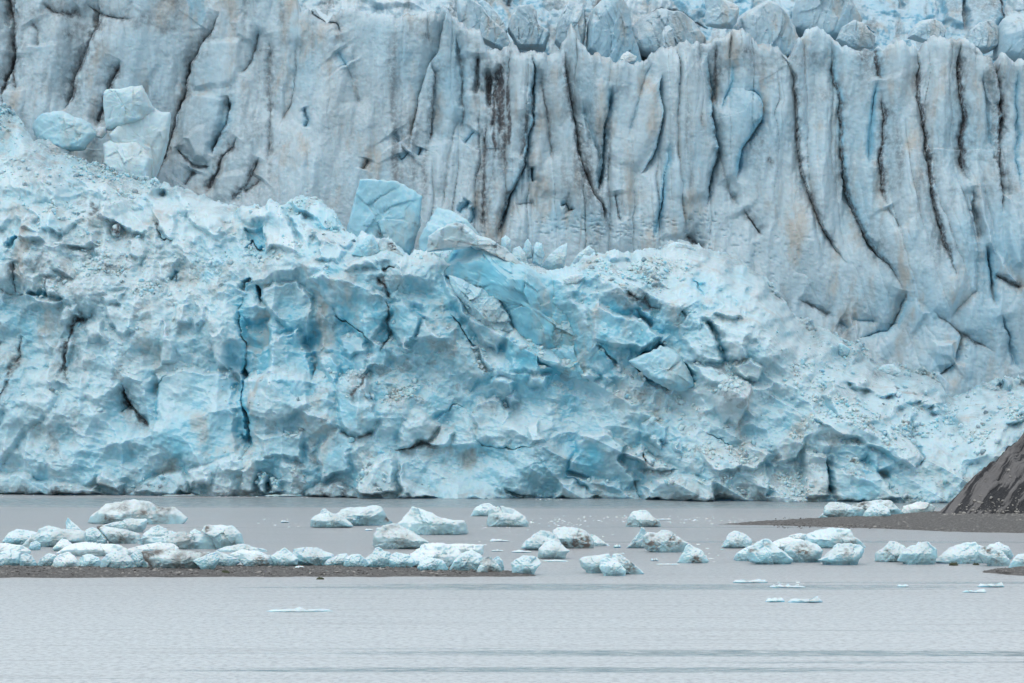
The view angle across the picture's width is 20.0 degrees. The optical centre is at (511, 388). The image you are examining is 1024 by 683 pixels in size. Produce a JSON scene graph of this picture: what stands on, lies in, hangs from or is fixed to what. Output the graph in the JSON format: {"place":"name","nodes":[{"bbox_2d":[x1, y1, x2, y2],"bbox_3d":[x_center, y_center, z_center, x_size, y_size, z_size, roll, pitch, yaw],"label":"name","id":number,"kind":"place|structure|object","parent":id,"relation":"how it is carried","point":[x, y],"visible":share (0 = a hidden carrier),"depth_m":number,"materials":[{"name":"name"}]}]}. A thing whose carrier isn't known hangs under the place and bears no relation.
{"place":"outdoors","nodes":[
{"label":"outdoors","id":0,"kind":"place"},
{"bbox_2d":[0,563,535,577],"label":"gravel bar","id":1,"kind":"object","parent":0,"point":[96,573],"visible":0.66,"depth_m":342.59,"materials":[{"name":"gravel"}]},
{"bbox_2d":[0,550,20,565],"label":"iceberg","id":2,"kind":"object","parent":1,"relation":"on","point":[10,557],"visible":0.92,"depth_m":357.05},
{"bbox_2d":[20,553,36,565],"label":"iceberg","id":3,"kind":"object","parent":1,"relation":"on","point":[27,559],"visible":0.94,"depth_m":355.64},
{"bbox_2d":[37,553,56,565],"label":"iceberg","id":4,"kind":"object","parent":1,"relation":"on","point":[47,559],"visible":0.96,"depth_m":355.68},
{"bbox_2d":[52,552,80,566],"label":"iceberg","id":5,"kind":"object","parent":1,"relation":"on","point":[67,559],"visible":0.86,"depth_m":353.77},
{"bbox_2d":[78,554,100,566],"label":"iceberg","id":6,"kind":"object","parent":1,"relation":"on","point":[88,560],"visible":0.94,"depth_m":354.85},
{"bbox_2d":[100,551,136,567],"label":"iceberg","id":7,"kind":"object","parent":1,"relation":"on","point":[114,559],"visible":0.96,"depth_m":352.00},
{"bbox_2d":[130,550,148,566],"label":"iceberg","id":8,"kind":"object","parent":1,"relation":"on","point":[137,558],"visible":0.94,"depth_m":353.05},
{"bbox_2d":[141,549,209,568],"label":"iceberg","id":9,"kind":"object","parent":1,"relation":"on","point":[174,558],"visible":0.94,"depth_m":350.66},
{"bbox_2d":[193,552,219,569],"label":"iceberg","id":10,"kind":"object","parent":1,"relation":"on","point":[209,561],"visible":0.98,"depth_m":349.15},
{"bbox_2d":[216,551,239,565],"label":"iceberg","id":11,"kind":"object","parent":1,"relation":"on","point":[226,560],"visible":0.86,"depth_m":355.70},
{"bbox_2d":[239,553,272,566],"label":"iceberg","id":12,"kind":"object","parent":1,"relation":"on","point":[250,560],"visible":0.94,"depth_m":354.80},
{"bbox_2d":[271,547,298,565],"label":"iceberg","id":13,"kind":"object","parent":1,"relation":"on","point":[284,556],"visible":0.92,"depth_m":355.79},
{"bbox_2d":[293,547,334,565],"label":"iceberg","id":14,"kind":"object","parent":1,"relation":"on","point":[310,556],"visible":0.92,"depth_m":357.95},
{"bbox_2d":[324,553,347,565],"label":"iceberg","id":15,"kind":"object","parent":1,"relation":"on","point":[338,559],"visible":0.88,"depth_m":356.77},
{"bbox_2d":[343,554,364,566],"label":"iceberg","id":16,"kind":"object","parent":1,"relation":"on","point":[353,560],"visible":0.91,"depth_m":354.28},
{"bbox_2d":[364,547,390,567],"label":"iceberg","id":17,"kind":"object","parent":1,"relation":"on","point":[378,557],"visible":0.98,"depth_m":352.60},
{"bbox_2d":[388,552,414,567],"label":"iceberg","id":18,"kind":"object","parent":1,"relation":"on","point":[396,559],"visible":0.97,"depth_m":352.69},
{"bbox_2d":[417,556,447,570],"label":"iceberg","id":19,"kind":"object","parent":1,"relation":"on","point":[428,563],"visible":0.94,"depth_m":346.73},
{"bbox_2d":[410,543,460,566],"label":"iceberg","id":20,"kind":"object","parent":1,"relation":"on","point":[448,554],"visible":0.56,"depth_m":355.55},
{"bbox_2d":[449,550,482,570],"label":"iceberg","id":21,"kind":"object","parent":1,"relation":"on","point":[468,560],"visible":0.91,"depth_m":346.76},
{"bbox_2d":[477,556,501,571],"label":"iceberg","id":22,"kind":"object","parent":1,"relation":"on","point":[488,564],"visible":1,"depth_m":343.78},
{"bbox_2d":[0,104,1023,502],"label":"glacier front","id":23,"kind":"object","parent":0,"point":[536,436],"visible":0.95,"depth_m":594.76,"materials":[{"name":"ice"}]},
{"bbox_2d":[32,111,95,151],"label":"ice block","id":24,"kind":"structure","parent":23,"relation":"on","point":[66,131],"depth_m":661.99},
{"bbox_2d":[103,85,170,179],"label":"split ice tower","id":25,"kind":"structure","parent":23,"relation":"on","point":[137,123],"depth_m":664.06,"materials":[{"name":"ice"}]},
{"bbox_2d":[352,234,379,256],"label":"ice block","id":26,"kind":"structure","parent":23,"relation":"on","point":[367,246],"depth_m":598.11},
{"bbox_2d":[347,179,421,254],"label":"ice slab","id":27,"kind":"structure","parent":23,"relation":"on","point":[383,208],"depth_m":647.77,"materials":[{"name":"ice"}]},
{"bbox_2d":[378,238,402,255],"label":"ice block","id":28,"kind":"structure","parent":23,"relation":"on","point":[384,244],"depth_m":599.22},
{"bbox_2d":[419,207,479,250],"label":"ice slab","id":29,"kind":"structure","parent":23,"relation":"on","point":[440,217],"depth_m":644.55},
{"bbox_2d":[501,235,510,252],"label":"ice spike","id":30,"kind":"object","parent":23,"relation":"on","point":[505,241],"visible":0.73,"depth_m":628.45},
{"bbox_2d":[427,222,588,381],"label":"leaning serac","id":31,"kind":"object","parent":23,"relation":"on","point":[495,285],"visible":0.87,"depth_m":588.47,"materials":[{"name":"ice"}]},
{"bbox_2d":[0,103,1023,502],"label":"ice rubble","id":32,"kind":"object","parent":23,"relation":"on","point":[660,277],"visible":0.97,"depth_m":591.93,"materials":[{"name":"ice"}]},
{"bbox_2d":[838,343,849,356],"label":"ice block","id":33,"kind":"structure","parent":32,"relation":"on","point":[843,350],"depth_m":624.00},
{"bbox_2d":[512,246,528,263],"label":"ice spike","id":34,"kind":"object","parent":23,"relation":"on","point":[518,252],"visible":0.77,"depth_m":628.59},
{"bbox_2d":[523,239,531,258],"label":"ice spike","id":35,"kind":"object","parent":23,"relation":"on","point":[527,249],"visible":1,"depth_m":628.69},
{"bbox_2d":[532,242,544,266],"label":"ice spike","id":36,"kind":"object","parent":23,"relation":"on","point":[538,255],"visible":1,"depth_m":628.52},
{"bbox_2d":[541,243,566,269],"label":"ice spike","id":37,"kind":"object","parent":23,"relation":"on","point":[555,259],"visible":1,"depth_m":632.58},
{"bbox_2d":[563,274,583,283],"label":"ice slab","id":38,"kind":"structure","parent":23,"relation":"on","point":[574,279],"depth_m":586.14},
{"bbox_2d":[570,246,594,265],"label":"ice spike","id":39,"kind":"object","parent":23,"relation":"on","point":[588,250],"visible":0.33,"depth_m":632.67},
{"bbox_2d":[629,345,693,390],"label":"ice slab","id":40,"kind":"structure","parent":23,"relation":"on","point":[666,367],"depth_m":576.65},
{"bbox_2d":[667,242,695,250],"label":"ice block","id":41,"kind":"structure","parent":23,"relation":"on","point":[680,245],"depth_m":617.86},
{"bbox_2d":[877,364,900,375],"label":"ice block","id":42,"kind":"structure","parent":23,"relation":"on","point":[892,369],"depth_m":633.13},
{"bbox_2d":[0,0,1023,396],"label":"glacier cliff","id":43,"kind":"structure","parent":0,"point":[868,198],"depth_m":678.26,"materials":[{"name":"ice"}]},
{"bbox_2d":[37,139,68,152],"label":"ice block","id":44,"kind":"structure","parent":43,"relation":"on","point":[50,145],"depth_m":661.07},
{"bbox_2d":[95,126,106,138],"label":"ice block","id":45,"kind":"structure","parent":43,"relation":"on","point":[101,132],"depth_m":665.99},
{"bbox_2d":[457,0,509,50],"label":"serac","id":46,"kind":"object","parent":43,"relation":"on","point":[472,14],"visible":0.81,"depth_m":705.77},
{"bbox_2d":[478,0,506,32],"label":"serac","id":47,"kind":"object","parent":43,"relation":"on","point":[490,11],"visible":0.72,"depth_m":711.66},
{"bbox_2d":[507,4,549,51],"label":"serac","id":48,"kind":"object","parent":43,"relation":"on","point":[526,31],"visible":0.99,"depth_m":710.97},
{"bbox_2d":[554,0,585,48],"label":"serac","id":49,"kind":"object","parent":43,"relation":"on","point":[573,13],"visible":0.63,"depth_m":707.89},
{"bbox_2d":[586,0,641,64],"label":"serac","id":50,"kind":"object","parent":43,"relation":"on","point":[609,33],"visible":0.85,"depth_m":707.36,"materials":[{"name":"ice"}]},
{"bbox_2d":[620,51,636,62],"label":"ice block","id":51,"kind":"structure","parent":43,"relation":"on","point":[628,57],"depth_m":683.15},
{"bbox_2d":[660,25,674,47],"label":"serac","id":52,"kind":"object","parent":43,"relation":"on","point":[667,40],"visible":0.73,"depth_m":706.31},
{"bbox_2d":[632,8,705,57],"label":"serac","id":53,"kind":"object","parent":43,"relation":"on","point":[647,29],"visible":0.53,"depth_m":712.57,"materials":[{"name":"ice"}]},
{"bbox_2d":[705,0,738,28],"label":"ice block","id":54,"kind":"structure","parent":43,"relation":"on","point":[721,14],"depth_m":701.08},
{"bbox_2d":[727,0,797,56],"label":"serac","id":55,"kind":"object","parent":43,"relation":"on","point":[767,22],"visible":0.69,"depth_m":707.47,"materials":[{"name":"ice"}]},
{"bbox_2d":[836,20,875,49],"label":"serac","id":56,"kind":"object","parent":43,"relation":"on","point":[855,34],"visible":0.96,"depth_m":703.03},
{"bbox_2d":[907,19,945,42],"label":"serac","id":57,"kind":"object","parent":43,"relation":"on","point":[922,31],"visible":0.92,"depth_m":699.17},
{"bbox_2d":[966,20,998,53],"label":"serac","id":58,"kind":"object","parent":43,"relation":"on","point":[983,37],"visible":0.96,"depth_m":701.92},
{"bbox_2d":[992,13,1023,61],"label":"serac","id":59,"kind":"object","parent":43,"relation":"on","point":[1011,38],"visible":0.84,"depth_m":697.47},
{"bbox_2d":[0,494,1023,682],"bbox_3d":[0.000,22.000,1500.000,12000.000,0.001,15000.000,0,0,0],"label":"water","id":60,"kind":"structure","parent":0,"point":[866,620],"depth_m":285.81,"materials":[{"name":"liquid"}]},
{"bbox_2d":[0,543,31,554],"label":"iceberg","id":61,"kind":"object","parent":60,"relation":"on","point":[21,549],"visible":0.52,"depth_m":384.71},
{"bbox_2d":[2,529,35,544],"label":"iceberg","id":62,"kind":"object","parent":60,"relation":"on","point":[19,536],"visible":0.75,"depth_m":410.87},
{"bbox_2d":[22,525,85,546],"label":"iceberg","id":63,"kind":"object","parent":60,"relation":"on","point":[48,536],"visible":0.87,"depth_m":404.22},
{"bbox_2d":[53,538,71,550],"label":"iceberg","id":64,"kind":"object","parent":60,"relation":"on","point":[62,543],"visible":0.68,"depth_m":393.79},
{"bbox_2d":[55,542,128,555],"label":"iceberg","id":65,"kind":"object","parent":60,"relation":"on","point":[84,548],"visible":0.77,"depth_m":381.88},
{"bbox_2d":[85,527,107,543],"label":"iceberg","id":66,"kind":"object","parent":60,"relation":"on","point":[94,535],"visible":0.86,"depth_m":412.08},
{"bbox_2d":[97,526,140,543],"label":"iceberg","id":67,"kind":"object","parent":60,"relation":"on","point":[113,535],"visible":0.95,"depth_m":412.69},
{"bbox_2d":[102,518,147,532],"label":"iceberg","id":68,"kind":"object","parent":60,"relation":"on","point":[134,525],"visible":0.84,"depth_m":445.35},
{"bbox_2d":[88,499,187,523],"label":"iceberg","id":69,"kind":"object","parent":60,"relation":"on","point":[150,512],"visible":0.77,"depth_m":473.00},
{"bbox_2d":[127,542,178,554],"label":"iceberg","id":70,"kind":"object","parent":60,"relation":"on","point":[157,546],"visible":0.48,"depth_m":385.69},
{"bbox_2d":[142,525,168,537],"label":"iceberg","id":71,"kind":"object","parent":60,"relation":"on","point":[157,531],"visible":0.54,"depth_m":419.51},
{"bbox_2d":[136,531,215,549],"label":"iceberg","id":72,"kind":"object","parent":60,"relation":"on","point":[182,540],"visible":0.71,"depth_m":399.52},
{"bbox_2d":[201,525,243,548],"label":"iceberg","id":73,"kind":"object","parent":60,"relation":"on","point":[221,536],"visible":0.92,"depth_m":398.44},
{"bbox_2d":[215,544,267,551],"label":"iceberg","id":74,"kind":"object","parent":60,"relation":"on","point":[235,548],"visible":0.52,"depth_m":391.98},
{"bbox_2d":[229,549,264,560],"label":"iceberg","id":75,"kind":"object","parent":60,"relation":"on","point":[236,554],"visible":0.34,"depth_m":371.17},
{"bbox_2d":[268,607,331,611],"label":"ice floe","id":76,"kind":"object","parent":60,"relation":"on","point":[298,609],"visible":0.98,"depth_m":286.87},
{"bbox_2d":[310,512,352,527],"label":"iceberg","id":77,"kind":"object","parent":60,"relation":"on","point":[328,520],"visible":0.98,"depth_m":460.01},
{"bbox_2d":[336,505,391,525],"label":"iceberg","id":78,"kind":"object","parent":60,"relation":"on","point":[372,515],"visible":0.94,"depth_m":467.21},
{"bbox_2d":[372,523,428,548],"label":"iceberg","id":79,"kind":"object","parent":60,"relation":"on","point":[393,536],"visible":0.94,"depth_m":398.78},
{"bbox_2d":[2,495,803,584],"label":"brash ice","id":80,"kind":"structure","parent":60,"relation":"on","point":[559,525],"depth_m":481.27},
{"bbox_2d":[397,506,467,534],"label":"iceberg","id":81,"kind":"object","parent":60,"relation":"on","point":[417,521],"visible":0.92,"depth_m":438.03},
{"bbox_2d":[450,543,483,554],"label":"iceberg","id":82,"kind":"object","parent":60,"relation":"on","point":[477,548],"visible":0.43,"depth_m":377.21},
{"bbox_2d":[471,503,494,515],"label":"iceberg","id":83,"kind":"object","parent":60,"relation":"on","point":[482,509],"visible":0.72,"depth_m":501.89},
{"bbox_2d":[486,506,528,526],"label":"iceberg","id":84,"kind":"object","parent":60,"relation":"on","point":[500,516],"visible":0.94,"depth_m":463.44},
{"bbox_2d":[0,517,1023,574],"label":"bar stones","id":85,"kind":"object","parent":60,"relation":"on","point":[388,567],"visible":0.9,"depth_m":346.30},
{"bbox_2d":[1,510,1022,574],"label":"pale stones","id":86,"kind":"object","parent":60,"relation":"on","point":[155,569],"visible":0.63,"depth_m":349.55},
{"bbox_2d":[511,555,540,573],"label":"iceberg","id":87,"kind":"object","parent":60,"relation":"on","point":[526,564],"visible":0.92,"depth_m":342.67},
{"bbox_2d":[521,530,560,549],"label":"iceberg","id":88,"kind":"object","parent":60,"relation":"on","point":[537,540],"visible":0.73,"depth_m":396.25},
{"bbox_2d":[537,540,569,558],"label":"iceberg","id":89,"kind":"object","parent":60,"relation":"on","point":[551,549],"visible":0.96,"depth_m":375.85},
{"bbox_2d":[552,526,593,547],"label":"iceberg","id":90,"kind":"object","parent":60,"relation":"on","point":[571,537],"visible":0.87,"depth_m":400.78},
{"bbox_2d":[579,553,610,572],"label":"iceberg","id":91,"kind":"object","parent":60,"relation":"on","point":[589,564],"visible":0.76,"depth_m":346.59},
{"bbox_2d":[599,557,625,575],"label":"iceberg","id":92,"kind":"object","parent":60,"relation":"on","point":[609,567],"visible":0.98,"depth_m":341.57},
{"bbox_2d":[611,553,643,573],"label":"iceberg","id":93,"kind":"object","parent":60,"relation":"on","point":[629,566],"visible":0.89,"depth_m":344.72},
{"bbox_2d":[626,527,645,547],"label":"iceberg","id":94,"kind":"object","parent":60,"relation":"on","point":[636,541],"visible":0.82,"depth_m":401.01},
{"bbox_2d":[626,510,660,526],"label":"iceberg","id":95,"kind":"object","parent":60,"relation":"on","point":[642,518],"visible":0.98,"depth_m":463.19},
{"bbox_2d":[642,530,688,552],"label":"iceberg","id":96,"kind":"object","parent":60,"relation":"on","point":[662,541],"visible":0.94,"depth_m":390.88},
{"bbox_2d":[677,544,708,562],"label":"iceberg","id":97,"kind":"object","parent":60,"relation":"on","point":[691,554],"visible":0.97,"depth_m":366.90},
{"bbox_2d":[721,531,751,547],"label":"iceberg","id":98,"kind":"object","parent":60,"relation":"on","point":[736,539],"visible":0.97,"depth_m":401.15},
{"bbox_2d":[734,545,752,560],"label":"iceberg","id":99,"kind":"object","parent":60,"relation":"on","point":[740,555],"visible":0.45,"depth_m":371.45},
{"bbox_2d":[747,538,792,564],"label":"iceberg","id":100,"kind":"object","parent":60,"relation":"on","point":[766,551],"visible":1,"depth_m":364.04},
{"bbox_2d":[773,537,803,550],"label":"iceberg","id":101,"kind":"object","parent":60,"relation":"on","point":[782,543],"visible":0.4,"depth_m":394.54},
{"bbox_2d":[784,540,822,562],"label":"iceberg","id":102,"kind":"object","parent":60,"relation":"on","point":[804,551],"visible":0.96,"depth_m":368.03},
{"bbox_2d":[788,596,822,602],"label":"ice floe","id":103,"kind":"object","parent":60,"relation":"on","point":[816,599],"visible":1,"depth_m":298.95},
{"bbox_2d":[805,527,865,547],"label":"iceberg","id":104,"kind":"object","parent":60,"relation":"on","point":[829,537],"visible":0.73,"depth_m":401.80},
{"bbox_2d":[823,502,854,516],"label":"iceberg","id":105,"kind":"object","parent":60,"relation":"on","point":[835,509],"visible":0.93,"depth_m":488.53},
{"bbox_2d":[818,543,863,564],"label":"iceberg","id":106,"kind":"object","parent":60,"relation":"on","point":[844,554],"visible":1,"depth_m":362.74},
{"bbox_2d":[851,499,902,515],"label":"iceberg","id":107,"kind":"object","parent":60,"relation":"on","point":[860,509],"visible":0.34,"depth_m":500.17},
{"bbox_2d":[875,541,905,561],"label":"iceberg","id":108,"kind":"object","parent":60,"relation":"on","point":[890,551],"visible":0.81,"depth_m":369.16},
{"bbox_2d":[897,541,937,564],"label":"iceberg","id":109,"kind":"object","parent":60,"relation":"on","point":[921,553],"visible":0.98,"depth_m":363.80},
{"bbox_2d":[902,501,934,513],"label":"iceberg","id":110,"kind":"object","parent":60,"relation":"on","point":[917,507],"visible":0.83,"depth_m":506.29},
{"bbox_2d":[935,542,982,563],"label":"iceberg","id":111,"kind":"object","parent":60,"relation":"on","point":[965,553],"visible":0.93,"depth_m":366.11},
{"bbox_2d":[977,546,1009,565],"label":"iceberg","id":112,"kind":"object","parent":60,"relation":"on","point":[990,556],"visible":0.98,"depth_m":360.37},
{"bbox_2d":[988,542,1012,558],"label":"iceberg","id":113,"kind":"object","parent":60,"relation":"on","point":[1007,551],"visible":0.4,"depth_m":374.87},
{"bbox_2d":[983,566,1023,575],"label":"gravel shoal","id":114,"kind":"structure","parent":60,"relation":"on","point":[1019,573],"depth_m":347.50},
{"bbox_2d":[1009,554,1023,567],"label":"iceberg","id":115,"kind":"object","parent":60,"relation":"on","point":[1017,560],"visible":0.73,"depth_m":356.33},
{"bbox_2d":[298,0,1023,62],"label":"icefall","id":116,"kind":"object","parent":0,"point":[886,22],"visible":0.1,"depth_m":736.69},
{"bbox_2d":[792,0,862,40],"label":"serac","id":117,"kind":"object","parent":116,"relation":"on","point":[831,18],"visible":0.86,"depth_m":713.81,"materials":[{"name":"ice"}]},
{"bbox_2d":[727,511,1023,532],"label":"gravel spit","id":118,"kind":"structure","parent":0,"point":[947,522],"depth_m":469.46,"materials":[{"name":"gravel"}]},
{"bbox_2d":[863,503,890,515],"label":"iceberg","id":119,"kind":"object","parent":118,"relation":"on","point":[879,509],"visible":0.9,"depth_m":489.34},
{"bbox_2d":[939,433,1023,513],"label":"moraine slope","id":120,"kind":"structure","parent":0,"point":[992,477],"depth_m":503.87,"materials":[{"name":"stone"}]},
{"bbox_2d":[951,469,1022,513],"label":"scree boulders","id":121,"kind":"object","parent":120,"relation":"on","point":[1003,512],"visible":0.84,"depth_m":500.48,"materials":[{"name":"stone"}]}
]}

